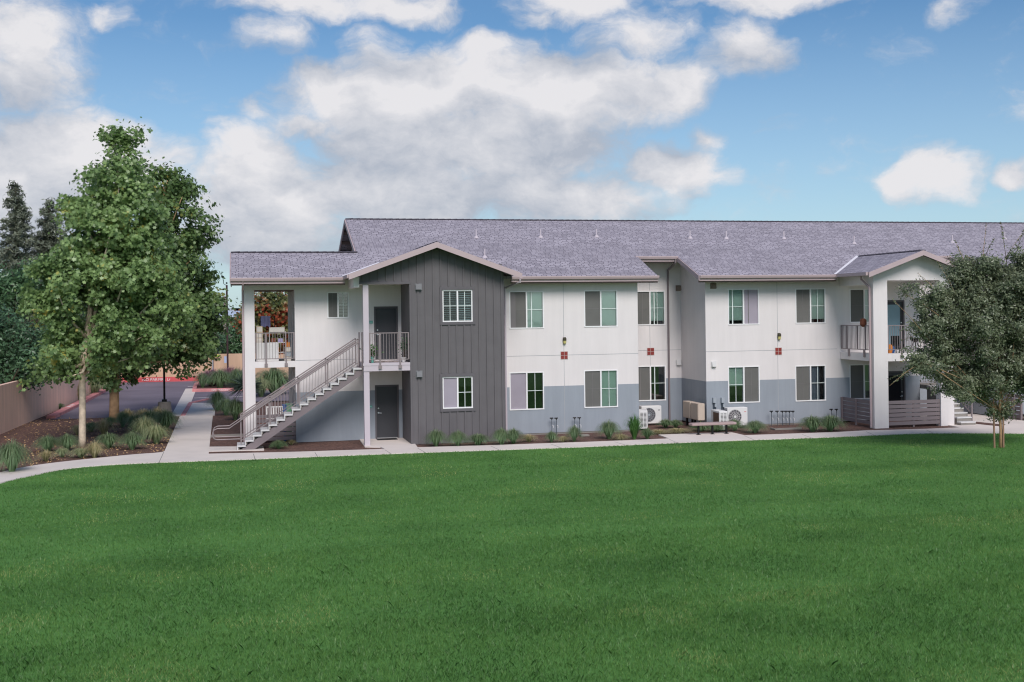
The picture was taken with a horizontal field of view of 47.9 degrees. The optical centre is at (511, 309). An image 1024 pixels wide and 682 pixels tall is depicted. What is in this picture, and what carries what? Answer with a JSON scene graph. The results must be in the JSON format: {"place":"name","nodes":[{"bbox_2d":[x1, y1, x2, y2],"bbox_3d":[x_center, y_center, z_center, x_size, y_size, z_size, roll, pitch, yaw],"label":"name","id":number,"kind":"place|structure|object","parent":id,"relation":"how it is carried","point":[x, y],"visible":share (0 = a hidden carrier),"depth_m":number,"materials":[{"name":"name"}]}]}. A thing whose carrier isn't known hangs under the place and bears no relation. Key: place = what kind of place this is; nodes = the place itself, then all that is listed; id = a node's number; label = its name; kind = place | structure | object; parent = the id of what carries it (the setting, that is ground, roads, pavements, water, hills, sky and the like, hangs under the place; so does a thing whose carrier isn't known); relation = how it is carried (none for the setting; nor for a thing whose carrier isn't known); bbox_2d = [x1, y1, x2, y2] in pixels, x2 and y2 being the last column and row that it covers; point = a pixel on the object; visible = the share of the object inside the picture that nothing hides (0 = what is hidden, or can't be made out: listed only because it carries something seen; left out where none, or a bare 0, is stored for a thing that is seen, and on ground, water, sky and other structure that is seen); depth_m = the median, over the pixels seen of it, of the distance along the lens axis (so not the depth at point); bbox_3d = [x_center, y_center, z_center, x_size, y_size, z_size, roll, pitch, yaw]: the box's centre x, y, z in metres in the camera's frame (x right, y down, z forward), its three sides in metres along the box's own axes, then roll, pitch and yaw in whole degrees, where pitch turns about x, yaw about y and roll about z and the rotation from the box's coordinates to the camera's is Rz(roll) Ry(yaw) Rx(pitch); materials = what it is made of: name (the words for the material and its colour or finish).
{"place":"outdoors","nodes":[
{"label":"outdoors","id":0,"kind":"place"},
{"bbox_2d":[53,381,288,418],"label":"asphalt","id":1,"kind":"structure","parent":0,"point":[145,395],"depth_m":70.14,"materials":[{"name":"asphalt"}]},
{"bbox_2d":[46,381,124,418],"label":"kerb side","id":2,"kind":"structure","parent":1,"relation":"on","point":[64,410],"depth_m":62.58,"materials":[{"name":"red paint"}]},
{"bbox_2d":[90,379,106,392],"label":"grass clump","id":3,"kind":"object","parent":1,"relation":"on","point":[94,388],"visible":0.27,"depth_m":73.38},
{"bbox_2d":[123,376,197,381],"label":"kerb back","id":4,"kind":"structure","parent":1,"relation":"on","point":[159,379],"depth_m":86.98,"materials":[{"name":"red paint"}]},
{"bbox_2d":[173,388,194,415],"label":"drain apron","id":5,"kind":"object","parent":1,"relation":"on","point":[186,396],"visible":0.71,"depth_m":67.67,"materials":[{"name":"concrete"}]},
{"bbox_2d":[181,398,208,415],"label":"kerb path","id":6,"kind":"structure","parent":1,"relation":"on","point":[186,409],"depth_m":63.36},
{"bbox_2d":[192,382,288,391],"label":"kerb planter","id":7,"kind":"object","parent":1,"relation":"on","point":[194,388],"visible":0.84,"depth_m":75.39,"materials":[{"name":"red paint"}]},
{"bbox_2d":[255,367,288,394],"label":"grass clump","id":8,"kind":"object","parent":7,"relation":"on","point":[276,376],"visible":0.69,"depth_m":71.27,"materials":[{"name":"plant"}]},
{"bbox_2d":[197,377,288,388],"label":"raised planter soil","id":9,"kind":"structure","parent":1,"relation":"on","point":[207,386],"depth_m":79.00,"materials":[{"name":"brown soil"}]},
{"bbox_2d":[192,371,212,387],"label":"grass clump","id":10,"kind":"object","parent":9,"relation":"on","point":[199,380],"visible":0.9,"depth_m":77.86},
{"bbox_2d":[201,369,233,387],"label":"grass clump","id":11,"kind":"object","parent":9,"relation":"on","point":[220,377],"visible":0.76,"depth_m":76.14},
{"bbox_2d":[222,276,228,368],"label":"floodlight pole","id":12,"kind":"object","parent":9,"relation":"on","point":[226,359],"visible":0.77,"depth_m":87.31,"materials":[{"name":"black metal"}]},
{"bbox_2d":[225,367,241,383],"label":"grass clump","id":13,"kind":"object","parent":9,"relation":"on","point":[234,374],"visible":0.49,"depth_m":75.96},
{"bbox_2d":[230,292,287,369],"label":"autumn tree","id":14,"kind":"object","parent":9,"relation":"on","point":[275,304],"visible":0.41,"depth_m":79.08,"materials":[{"name":"orange plant"}]},
{"bbox_2d":[186,403,214,415],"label":"back path","id":15,"kind":"structure","parent":0,"point":[199,409],"depth_m":60.82,"materials":[{"name":"concrete"}]},
{"bbox_2d":[210,432,249,451],"bbox_3d":[-12.598,5.259,51.599,1.786,0.001,19.414,-1,0,-13],"label":"mulch strip","id":16,"kind":"object","parent":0,"point":[214,443],"visible":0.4,"depth_m":45.56,"materials":[{"name":"brown wood"}]},
{"bbox_2d":[212,402,288,433],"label":"side planter soil","id":17,"kind":"structure","parent":0,"point":[221,419],"depth_m":54.20,"materials":[{"name":"brown soil"}]},
{"bbox_2d":[206,389,231,409],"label":"grass clump","id":18,"kind":"object","parent":17,"relation":"on","point":[217,395],"visible":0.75,"depth_m":60.38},
{"bbox_2d":[211,398,241,414],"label":"grass clump","id":19,"kind":"object","parent":17,"relation":"on","point":[221,403],"visible":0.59,"depth_m":57.26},
{"bbox_2d":[219,398,242,419],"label":"grass clump","id":20,"kind":"object","parent":17,"relation":"on","point":[234,406],"visible":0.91,"depth_m":54.66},
{"bbox_2d":[223,370,267,401],"bbox_3d":[-12.685,3.926,54.829,2.220,2.662,2.210,-1,0,-13],"label":"yucca","id":21,"kind":"object","parent":17,"relation":"on","point":[239,387],"visible":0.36,"depth_m":54.71,"materials":[{"name":"green plant"}]},
{"bbox_2d":[255,376,278,396],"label":"grass clump","id":22,"kind":"object","parent":17,"relation":"on","point":[265,385],"visible":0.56,"depth_m":69.80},
{"bbox_2d":[256,326,262,342],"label":"drawer tower","id":23,"kind":"structure","parent":0,"point":[259,329],"depth_m":45.51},
{"bbox_2d":[0,434,1023,681],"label":"lawn","id":24,"kind":"structure","parent":0,"point":[480,484],"depth_m":24.04,"materials":[{"name":"plant"}]},
{"bbox_2d":[887,221,1023,447],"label":"young oak","id":25,"kind":"object","parent":24,"relation":"on","point":[963,302],"visible":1,"depth_m":40.00,"materials":[{"name":"green plant"}]},
{"bbox_2d":[0,403,1023,483],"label":"sidewalk","id":26,"kind":"structure","parent":0,"point":[194,436],"depth_m":43.33,"materials":[{"name":"concrete"}]},
{"bbox_2d":[689,421,736,434],"bbox_3d":[8.029,4.736,46.088,1.903,0.470,0.400,-1,0,-13],"label":"bench","id":27,"kind":"object","parent":26,"relation":"on","point":[712,424],"visible":1,"depth_m":46.00,"materials":[{"name":"beige metal"}]},
{"bbox_2d":[0,412,1023,471],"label":"mulch bed","id":28,"kind":"object","parent":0,"point":[29,436],"visible":0.21,"depth_m":46.56,"materials":[{"name":"brown wood"}]},
{"bbox_2d":[0,439,39,471],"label":"grass clump","id":29,"kind":"object","parent":28,"relation":"on","point":[11,453],"visible":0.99,"depth_m":37.36,"materials":[{"name":"plant"}]},
{"bbox_2d":[0,303,59,395],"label":"broadleaf tree","id":30,"kind":"object","parent":28,"relation":"on","point":[14,356],"visible":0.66,"depth_m":53.42,"materials":[{"name":"green plant"}]},
{"bbox_2d":[35,449,57,460],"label":"grass clump","id":31,"kind":"object","parent":28,"relation":"on","point":[45,455],"visible":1,"depth_m":40.37,"materials":[{"name":"plant"}]},
{"bbox_2d":[29,434,69,450],"bbox_3d":[-17.339,4.974,43.133,1.618,0.703,1.600,-1,0,17],"label":"grass clump","id":32,"kind":"object","parent":28,"relation":"on","point":[46,442],"visible":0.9,"depth_m":42.96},
{"bbox_2d":[54,447,70,456],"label":"grass clump","id":33,"kind":"object","parent":28,"relation":"on","point":[62,451],"visible":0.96,"depth_m":41.40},
{"bbox_2d":[55,433,81,450],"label":"grass clump","id":34,"kind":"object","parent":28,"relation":"on","point":[67,441],"visible":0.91,"depth_m":43.41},
{"bbox_2d":[68,447,91,457],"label":"grass clump","id":35,"kind":"object","parent":28,"relation":"on","point":[80,453],"visible":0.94,"depth_m":41.16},
{"bbox_2d":[4,416,172,467],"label":"fallen leaves","id":36,"kind":"object","parent":28,"relation":"on","point":[77,446],"visible":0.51,"depth_m":45.22,"materials":[{"name":"brown plant"}]},
{"bbox_2d":[83,440,109,457],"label":"grass clump","id":37,"kind":"object","parent":28,"relation":"on","point":[94,449],"visible":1,"depth_m":41.13,"materials":[{"name":"plant"}]},
{"bbox_2d":[89,418,117,434],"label":"grass clump","id":38,"kind":"object","parent":28,"relation":"on","point":[103,427],"visible":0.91,"depth_m":48.88,"materials":[{"name":"plant"}]},
{"bbox_2d":[90,431,122,448],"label":"grass clump","id":39,"kind":"object","parent":28,"relation":"on","point":[108,439],"visible":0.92,"depth_m":43.94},
{"bbox_2d":[14,116,202,446],"bbox_3d":[-15.833,-1.149,45.130,7.164,13.009,5.378,-1,0,-13],"label":"plane tree","id":40,"kind":"object","parent":28,"relation":"on","point":[119,279],"visible":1,"depth_m":44.21,"materials":[{"name":"green plant"}]},
{"bbox_2d":[112,411,130,426],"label":"grass clump","id":41,"kind":"object","parent":28,"relation":"on","point":[122,415],"visible":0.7,"depth_m":52.27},
{"bbox_2d":[110,431,148,449],"bbox_3d":[-14.379,4.908,43.544,1.636,0.761,1.328,-1,0,-23],"label":"grass clump","id":42,"kind":"object","parent":28,"relation":"on","point":[132,439],"visible":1,"depth_m":43.44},
{"bbox_2d":[118,413,150,429],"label":"grass clump","id":43,"kind":"object","parent":28,"relation":"on","point":[131,417],"visible":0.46,"depth_m":50.29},
{"bbox_2d":[126,414,155,438],"bbox_3d":[-15.059,4.759,47.096,1.874,1.076,1.705,-1,0,23],"label":"grass clump","id":44,"kind":"object","parent":28,"relation":"on","point":[144,422],"visible":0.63,"depth_m":46.93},
{"bbox_2d":[139,409,159,426],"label":"grass clump","id":45,"kind":"object","parent":28,"relation":"on","point":[148,413],"visible":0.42,"depth_m":52.29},
{"bbox_2d":[73,157,237,420],"bbox_3d":[-17.322,-1.118,55.873,7.903,12.966,5.892,-1,0,-13],"label":"plane tree","id":46,"kind":"object","parent":28,"relation":"on","point":[177,190],"visible":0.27,"depth_m":55.63,"materials":[{"name":"green plant"}]},
{"bbox_2d":[136,422,180,443],"bbox_3d":[-13.981,4.850,45.333,1.934,0.867,1.817,-1,0,36],"label":"grass clump","id":47,"kind":"object","parent":28,"relation":"on","point":[156,433],"visible":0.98,"depth_m":45.18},
{"bbox_2d":[158,364,171,413],"bbox_3d":[-17.406,2.816,57.604,0.720,5.040,0.910,-1,0,-13],"label":"lamp post","id":48,"kind":"object","parent":28,"relation":"on","point":[165,403],"visible":0.54,"depth_m":57.58,"materials":[{"name":"metal"}]},
{"bbox_2d":[148,408,184,429],"bbox_3d":[-15.312,4.791,50.781,2.044,1.018,1.670,-1,0,-11],"label":"grass clump","id":49,"kind":"object","parent":28,"relation":"on","point":[165,419],"visible":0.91,"depth_m":50.65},
{"bbox_2d":[209,446,263,451],"bbox_3d":[-10.395,5.234,43.385,2.035,0.050,1.767,-1,0,-13],"label":"stair pad","id":50,"kind":"object","parent":28,"relation":"on","point":[225,448],"visible":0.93,"depth_m":43.03,"materials":[{"name":"concrete"}]},
{"bbox_2d":[256,414,295,440],"bbox_3d":[-9.256,4.655,45.187,1.550,1.120,0.096,-1,0,-13],"label":"slat fence","id":51,"kind":"object","parent":28,"relation":"on","point":[283,435],"visible":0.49,"depth_m":45.19,"materials":[{"name":"metal"}]},
{"bbox_2d":[266,440,286,448],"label":"grass clump","id":52,"kind":"object","parent":28,"relation":"on","point":[278,444],"visible":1,"depth_m":43.14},
{"bbox_2d":[419,429,448,446],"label":"grass clump","id":53,"kind":"object","parent":28,"relation":"on","point":[435,438],"visible":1,"depth_m":43.19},
{"bbox_2d":[445,429,468,445],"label":"grass clump","id":54,"kind":"object","parent":28,"relation":"on","point":[457,438],"visible":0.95,"depth_m":43.22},
{"bbox_2d":[462,433,492,444],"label":"grass clump","id":55,"kind":"object","parent":28,"relation":"on","point":[478,439],"visible":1,"depth_m":43.42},
{"bbox_2d":[490,426,514,444],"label":"grass clump","id":56,"kind":"object","parent":28,"relation":"on","point":[501,435],"visible":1,"depth_m":43.46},
{"bbox_2d":[506,426,527,443],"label":"grass clump","id":57,"kind":"object","parent":28,"relation":"on","point":[514,435],"visible":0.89,"depth_m":43.86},
{"bbox_2d":[543,431,559,441],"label":"grass clump","id":58,"kind":"object","parent":28,"relation":"on","point":[551,435],"visible":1,"depth_m":44.16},
{"bbox_2d":[563,425,585,441],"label":"grass clump","id":59,"kind":"object","parent":28,"relation":"on","point":[574,431],"visible":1,"depth_m":44.34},
{"bbox_2d":[596,419,622,438],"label":"grass clump","id":60,"kind":"object","parent":28,"relation":"on","point":[609,428],"visible":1,"depth_m":44.99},
{"bbox_2d":[619,415,647,439],"bbox_3d":[4.782,4.508,44.891,1.246,1.086,1.306,-1,0,33],"label":"grass clump","id":61,"kind":"object","parent":28,"relation":"on","point":[634,426],"visible":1,"depth_m":44.80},
{"bbox_2d":[639,409,647,429],"bbox_3d":[5.542,4.622,48.631,0.396,0.820,0.928,-1,0,5],"label":"heat pump","id":62,"kind":"object","parent":28,"relation":"on","point":[643,415],"visible":0.91,"depth_m":48.17,"materials":[{"name":"white metal"}]},
{"bbox_2d":[637,427,655,438],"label":"grass clump","id":63,"kind":"object","parent":28,"relation":"on","point":[647,433],"visible":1,"depth_m":44.76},
{"bbox_2d":[639,405,660,424],"bbox_3d":[6.042,4.595,50.325,0.928,0.820,0.396,-1,0,-13],"label":"heat pump","id":64,"kind":"object","parent":28,"relation":"on","point":[654,413],"visible":0.59,"depth_m":50.18,"materials":[{"name":"white metal"}]},
{"bbox_2d":[683,401,693,425],"bbox_3d":[7.664,4.480,49.695,0.310,1.070,0.820,-1,0,-13],"label":"utility cabinet","id":65,"kind":"object","parent":28,"relation":"on","point":[686,409],"visible":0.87,"depth_m":49.61,"materials":[{"name":"beige metal"}]},
{"bbox_2d":[691,402,704,427],"bbox_3d":[7.870,4.478,48.829,0.310,1.070,0.820,-1,0,-13],"label":"utility cabinet","id":66,"kind":"object","parent":28,"relation":"on","point":[698,411],"visible":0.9,"depth_m":48.47,"materials":[{"name":"beige metal"}]},
{"bbox_2d":[711,409,727,430],"bbox_3d":[8.629,4.583,47.880,0.396,0.820,0.928,-1,0,-11],"label":"heat pump","id":67,"kind":"object","parent":28,"relation":"on","point":[718,415],"visible":0.71,"depth_m":47.48,"materials":[{"name":"white metal"}]},
{"bbox_2d":[724,418,745,430],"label":"grass clump","id":68,"kind":"object","parent":28,"relation":"on","point":[735,426],"visible":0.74,"depth_m":47.40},
{"bbox_2d":[724,407,747,426],"bbox_3d":[9.462,4.523,48.670,0.928,0.820,0.396,-1,0,-13],"label":"heat pump","id":69,"kind":"object","parent":28,"relation":"on","point":[738,413],"visible":0.69,"depth_m":48.51,"materials":[{"name":"white metal"}]},
{"bbox_2d":[742,420,770,432],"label":"grass clump","id":70,"kind":"object","parent":28,"relation":"on","point":[754,426],"visible":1,"depth_m":46.44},
{"bbox_2d":[794,414,833,431],"bbox_3d":[12.246,4.593,46.932,1.886,0.732,1.730,-1,0,-20],"label":"grass clump","id":71,"kind":"object","parent":28,"relation":"on","point":[811,424],"visible":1,"depth_m":46.69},
{"bbox_2d":[815,414,850,430],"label":"grass clump","id":72,"kind":"object","parent":28,"relation":"on","point":[832,423],"visible":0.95,"depth_m":46.74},
{"bbox_2d":[841,397,869,424],"bbox_3d":[14.692,4.358,49.172,0.096,1.120,2.430,-1,0,-13],"label":"slat fence","id":73,"kind":"object","parent":28,"relation":"on","point":[854,408],"visible":0.97,"depth_m":49.14,"materials":[{"name":"wood"}]},
{"bbox_2d":[889,399,939,426],"bbox_3d":[16.790,4.332,48.176,2.460,1.120,0.096,-1,0,-13],"label":"slat fence","id":74,"kind":"object","parent":28,"relation":"on","point":[920,410],"visible":1,"depth_m":48.14,"materials":[{"name":"wood"}]},
{"bbox_2d":[1006,394,1022,419],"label":"slat fence","id":75,"kind":"object","parent":28,"relation":"on","point":[1020,412],"visible":0.46,"depth_m":50.36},
{"bbox_2d":[0,0,1023,308],"label":"sky","id":76,"kind":"structure","parent":0,"point":[298,118],"materials":[{"name":"blue"}]},
{"bbox_2d":[3,324,1023,431],"bbox_3d":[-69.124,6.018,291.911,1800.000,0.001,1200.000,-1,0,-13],"label":"ground","id":77,"kind":"structure","parent":0,"point":[528,408],"depth_m":64.66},
{"bbox_2d":[0,180,61,345],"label":"conifer","id":78,"kind":"object","parent":77,"relation":"on","point":[17,226],"visible":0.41,"depth_m":68.66,"materials":[{"name":"green plant"}]},
{"bbox_2d":[0,252,84,340],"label":"broadleaf tree","id":79,"kind":"object","parent":77,"relation":"on","point":[10,294],"visible":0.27,"depth_m":60.83,"materials":[{"name":"green plant"}]},
{"bbox_2d":[0,372,102,433],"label":"perimeter wall","id":80,"kind":"structure","parent":77,"relation":"on","point":[17,409],"depth_m":55.69,"materials":[{"name":"concrete"}]},
{"bbox_2d":[21,197,86,339],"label":"conifer","id":81,"kind":"object","parent":77,"relation":"on","point":[47,225],"visible":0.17,"depth_m":70.94,"materials":[{"name":"green plant"}]},
{"bbox_2d":[121,353,288,378],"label":"back wall","id":82,"kind":"structure","parent":77,"relation":"on","point":[235,360],"depth_m":88.80,"materials":[{"name":"concrete"}]},
{"bbox_2d":[190,323,234,353],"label":"broadleaf tree","id":83,"kind":"object","parent":77,"relation":"on","point":[222,339],"visible":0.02,"depth_m":94.43,"materials":[{"name":"green plant"}]},
{"bbox_2d":[216,315,241,353],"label":"slender tree","id":84,"kind":"object","parent":77,"relation":"on","point":[236,347],"visible":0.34,"depth_m":96.31,"materials":[{"name":"green plant"}]},
{"bbox_2d":[212,218,1023,449],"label":"apartment building","id":85,"kind":"structure","parent":77,"relation":"on","point":[506,324],"depth_m":47.85,"materials":[{"name":"white paint"}]},
{"bbox_2d":[256,342,278,360],"bbox_3d":[-9.621,1.664,45.310,0.871,0.750,0.055,-1,0,-13],"label":"white panel","id":86,"kind":"object","parent":85,"relation":"on","point":[275,349],"visible":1,"depth_m":45.30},
{"bbox_2d":[327,292,348,317],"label":"window","id":87,"kind":"structure","parent":85,"relation":"in","point":[336,301],"depth_m":45.65,"materials":[{"name":"white glass"}]},
{"bbox_2d":[374,306,397,358],"bbox_3d":[-5.049,0.933,46.140,0.957,2.141,0.154,-1,0,-13],"label":"door","id":88,"kind":"structure","parent":85,"relation":"in","point":[385,317],"depth_m":46.14,"materials":[{"name":"metal"}]},
{"bbox_2d":[375,385,398,438],"bbox_3d":[-5.010,4.068,46.140,0.957,2.131,0.154,-1,0,-13],"label":"door","id":89,"kind":"structure","parent":85,"relation":"in","point":[386,396],"depth_m":46.13,"materials":[{"name":"metal"}]},
{"bbox_2d":[398,337,407,361],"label":"potted plant","id":90,"kind":"object","parent":85,"relation":"on","point":[403,349],"visible":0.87,"depth_m":44.38,"materials":[{"name":"green plant"}]},
{"bbox_2d":[442,290,472,321],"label":"window","id":91,"kind":"structure","parent":85,"relation":"in","point":[458,305],"depth_m":44.56,"materials":[{"name":"white glass"}]},
{"bbox_2d":[443,376,472,408],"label":"window","id":92,"kind":"structure","parent":85,"relation":"in","point":[456,390],"depth_m":44.42,"materials":[{"name":"white glass"}]},
{"bbox_2d":[509,291,543,328],"bbox_3d":[0.584,-0.003,46.935,1.445,1.535,0.118,-1,0,-13],"label":"window","id":93,"kind":"structure","parent":85,"relation":"in","point":[526,308],"depth_m":46.92,"materials":[{"name":"green glass"}]},
{"bbox_2d":[509,371,543,409],"bbox_3d":[0.581,3.299,46.992,1.444,1.547,0.249,-1,0,-13],"label":"window","id":94,"kind":"structure","parent":85,"relation":"in","point":[526,390],"depth_m":46.90,"materials":[{"name":"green glass"}]},
{"bbox_2d":[584,290,617,326],"bbox_3d":[3.648,-0.054,47.729,1.442,1.521,0.249,-1,0,-13],"label":"window","id":95,"kind":"structure","parent":85,"relation":"in","point":[600,306],"depth_m":47.64,"materials":[{"name":"white glass"}]},
{"bbox_2d":[584,369,617,407],"bbox_3d":[3.671,3.259,47.657,1.460,1.561,0.118,-1,0,-13],"label":"window","id":96,"kind":"structure","parent":85,"relation":"in","point":[600,386],"depth_m":47.63,"materials":[{"name":"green glass"}]},
{"bbox_2d":[638,291,664,324],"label":"window","id":97,"kind":"structure","parent":85,"relation":"in","point":[651,304],"depth_m":51.34,"materials":[{"name":"white glass"}]},
{"bbox_2d":[638,365,665,400],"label":"window","id":98,"kind":"structure","parent":85,"relation":"in","point":[650,377],"depth_m":51.36,"materials":[{"name":"white glass"}]},
{"bbox_2d":[728,289,759,324],"bbox_3d":[9.888,-0.134,49.414,1.439,1.547,0.249,-1,0,-13],"label":"window","id":99,"kind":"structure","parent":85,"relation":"in","point":[743,304],"depth_m":49.38,"materials":[{"name":"white glass"}]},
{"bbox_2d":[728,366,759,402],"bbox_3d":[9.904,3.196,49.408,1.456,1.570,0.249,-1,0,-13],"label":"window","id":100,"kind":"structure","parent":85,"relation":"in","point":[748,377],"depth_m":49.41,"materials":[{"name":"white glass"}]},
{"bbox_2d":[795,288,825,323],"bbox_3d":[12.943,-0.169,50.138,1.441,1.525,0.249,-1,0,-13],"label":"window","id":101,"kind":"structure","parent":85,"relation":"in","point":[810,306],"depth_m":50.05,"materials":[{"name":"white glass"}]},
{"bbox_2d":[795,365,825,401],"bbox_3d":[12.945,3.183,50.129,1.450,1.558,0.249,-1,0,-13],"label":"window","id":102,"kind":"structure","parent":85,"relation":"in","point":[808,378],"depth_m":50.04,"materials":[{"name":"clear glass"}]},
{"bbox_2d":[849,289,868,322],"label":"window","id":103,"kind":"structure","parent":85,"relation":"in","point":[859,304],"depth_m":50.62,"materials":[{"name":"grey glass"}]},
{"bbox_2d":[849,364,869,398],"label":"window","id":104,"kind":"structure","parent":85,"relation":"in","point":[859,373],"depth_m":50.60,"materials":[{"name":"grey glass"}]},
{"bbox_2d":[887,300,904,348],"bbox_3d":[16.815,0.672,51.015,1.199,2.201,0.154,-1,0,-13],"label":"door","id":105,"kind":"structure","parent":85,"relation":"in","point":[896,316],"depth_m":51.04,"materials":[{"name":"glass"}]},
{"bbox_2d":[888,371,905,417],"bbox_3d":[16.854,3.777,51.015,1.199,2.131,0.154,-1,0,-13],"label":"door","id":106,"kind":"structure","parent":85,"relation":"in","point":[897,390],"depth_m":51.04,"materials":[{"name":"glass"}]},
{"bbox_3d":[-9.348,1.451,45.928,0.660,1.170,0.300,-1,0,-13],"label":"storage shelf","id":107,"kind":"object","parent":85,"relation":"on","visible":0},
{"bbox_2d":[269,327,284,331],"bbox_3d":[-9.369,0.791,45.894,0.600,0.190,0.320,-1,0,-13],"label":"long box","id":108,"kind":"object","parent":107,"relation":"on","point":[276,329],"visible":0.94,"depth_m":45.74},
{"bbox_3d":[-9.943,1.155,46.559,0.736,1.777,0.031,-1,0,-13],"label":"clothes rack","id":109,"kind":"object","parent":85,"relation":"on","visible":0},
{"bbox_2d":[261,316,269,326],"bbox_3d":[-9.963,0.476,46.562,0.380,0.455,0.093,-1,0,-13],"label":"towel","id":110,"kind":"object","parent":109,"relation":"hanging from","point":[265,321],"visible":0.97,"depth_m":46.54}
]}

